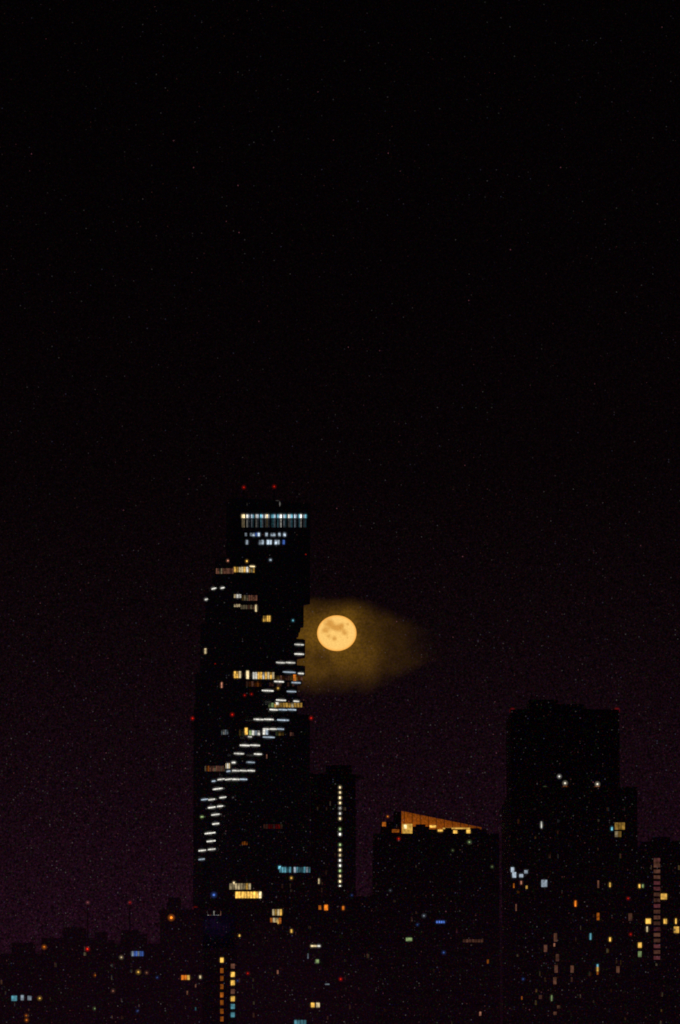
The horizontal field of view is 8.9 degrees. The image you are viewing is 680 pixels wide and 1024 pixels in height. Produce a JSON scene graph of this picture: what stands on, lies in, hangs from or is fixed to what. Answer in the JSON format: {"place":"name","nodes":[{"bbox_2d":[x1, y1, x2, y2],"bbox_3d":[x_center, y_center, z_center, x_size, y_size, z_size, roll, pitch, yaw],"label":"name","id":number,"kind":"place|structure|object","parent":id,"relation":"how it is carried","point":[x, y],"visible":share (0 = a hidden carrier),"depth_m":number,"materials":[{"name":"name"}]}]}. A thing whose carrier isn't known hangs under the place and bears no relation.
{"place":"outdoors","nodes":[
{"label":"outdoors","id":0,"kind":"place"},
{"bbox_2d":[159,897,219,1023],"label":"building","id":1,"kind":"structure","parent":0,"point":[181,933],"depth_m":1045.54,"materials":[{"name":"concrete"}]},
{"bbox_2d":[236,922,321,1023],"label":"building","id":2,"kind":"structure","parent":0,"point":[289,993],"depth_m":994.76,"materials":[{"name":"concrete"}]},
{"bbox_2d":[266,889,314,936],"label":"building","id":3,"kind":"structure","parent":0,"point":[297,916],"depth_m":1295.64,"materials":[{"name":"concrete"}]},
{"bbox_2d":[317,615,355,650],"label":"moon","id":4,"kind":"object","parent":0,"point":[336,632],"visible":1,"depth_m":60118.55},
{"bbox_2d":[0,0,679,953],"label":"sky","id":5,"kind":"structure","parent":0,"point":[406,271],"materials":[{"name":"black"}]},
{"bbox_2d":[1,515,679,1023],"bbox_3d":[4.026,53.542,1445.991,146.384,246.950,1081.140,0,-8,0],"label":"lit windows","id":6,"kind":"structure","parent":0,"point":[217,931],"depth_m":1294.47,"materials":[{"name":"yellow glass"}]},
{"bbox_3d":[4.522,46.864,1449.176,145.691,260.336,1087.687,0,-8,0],"label":"light glare","id":7,"kind":"object","parent":6,"relation":"attached to","visible":0},
{"bbox_2d":[26,486,630,1020],"bbox_3d":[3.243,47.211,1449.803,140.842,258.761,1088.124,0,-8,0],"label":"beacons and lamps","id":8,"kind":"object","parent":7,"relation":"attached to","point":[214,894],"visible":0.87,"depth_m":1095.00,"materials":[{"name":"red"}]},
{"bbox_2d":[320,951,375,1023],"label":"building","id":9,"kind":"structure","parent":0,"point":[336,999],"depth_m":894.88,"materials":[{"name":"concrete"}]},
{"bbox_2d":[401,811,481,829],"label":"roof","id":10,"kind":"structure","parent":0,"point":[413,819],"depth_m":1313.26,"materials":[{"name":"orange"}]},
{"bbox_2d":[500,918,502,1023],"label":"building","id":11,"kind":"structure","parent":0,"point":[501,1008],"depth_m":1392.65,"materials":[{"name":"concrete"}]},
{"bbox_2d":[632,837,679,1023],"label":"building","id":12,"kind":"structure","parent":0,"point":[651,980],"depth_m":996.73,"materials":[{"name":"concrete"}]},
{"label":"ground","id":13,"kind":"structure","parent":0,"visible":0},
{"bbox_2d":[0,943,77,1023],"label":"building","id":14,"kind":"structure","parent":13,"relation":"on","point":[26,971],"depth_m":895.23,"materials":[{"name":"concrete"}]},
{"bbox_2d":[42,903,114,1023],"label":"building","id":15,"kind":"structure","parent":13,"relation":"on","point":[82,1003],"depth_m":995.12,"materials":[{"name":"concrete"}]},
{"bbox_2d":[95,903,171,1023],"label":"building","id":16,"kind":"structure","parent":13,"relation":"on","point":[149,992],"depth_m":945.02,"materials":[{"name":"concrete"}]},
{"bbox_2d":[194,895,240,1023],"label":"building","id":17,"kind":"structure","parent":13,"relation":"on","point":[212,982],"depth_m":1144.18,"materials":[{"name":"concrete"}]},
{"bbox_2d":[193,498,309,906],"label":"skyscraper","id":18,"kind":"structure","parent":13,"relation":"on","point":[274,788],"depth_m":1969.95,"materials":[{"name":"black glass"}]},
{"bbox_2d":[225,872,279,936],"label":"building","id":19,"kind":"structure","parent":13,"relation":"on","point":[251,911],"depth_m":1415.87,"materials":[{"name":"concrete"}]},
{"bbox_2d":[274,853,317,899],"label":"building","id":20,"kind":"structure","parent":13,"relation":"on","point":[305,883],"depth_m":1496.71,"materials":[{"name":"concrete"}]},
{"bbox_2d":[310,765,359,896],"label":"building","id":21,"kind":"structure","parent":13,"relation":"on","point":[326,839],"depth_m":1698.78,"materials":[{"name":"black"}]},
{"bbox_2d":[315,887,374,965],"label":"building","id":22,"kind":"structure","parent":13,"relation":"on","point":[350,932],"depth_m":1245.40,"materials":[{"name":"concrete"}]},
{"bbox_2d":[372,812,499,1023],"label":"building","id":23,"kind":"structure","parent":13,"relation":"on","point":[461,990],"depth_m":1295.25,"materials":[{"name":"black"}]},
{"bbox_2d":[506,700,619,797],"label":"tall building","id":24,"kind":"structure","parent":13,"relation":"on","point":[549,743],"depth_m":1162.07,"materials":[{"name":"black"}]},
{"bbox_2d":[502,777,637,1023],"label":"tall building","id":25,"kind":"structure","parent":13,"relation":"on","point":[579,867],"depth_m":1096.97,"materials":[{"name":"black"}]}
]}

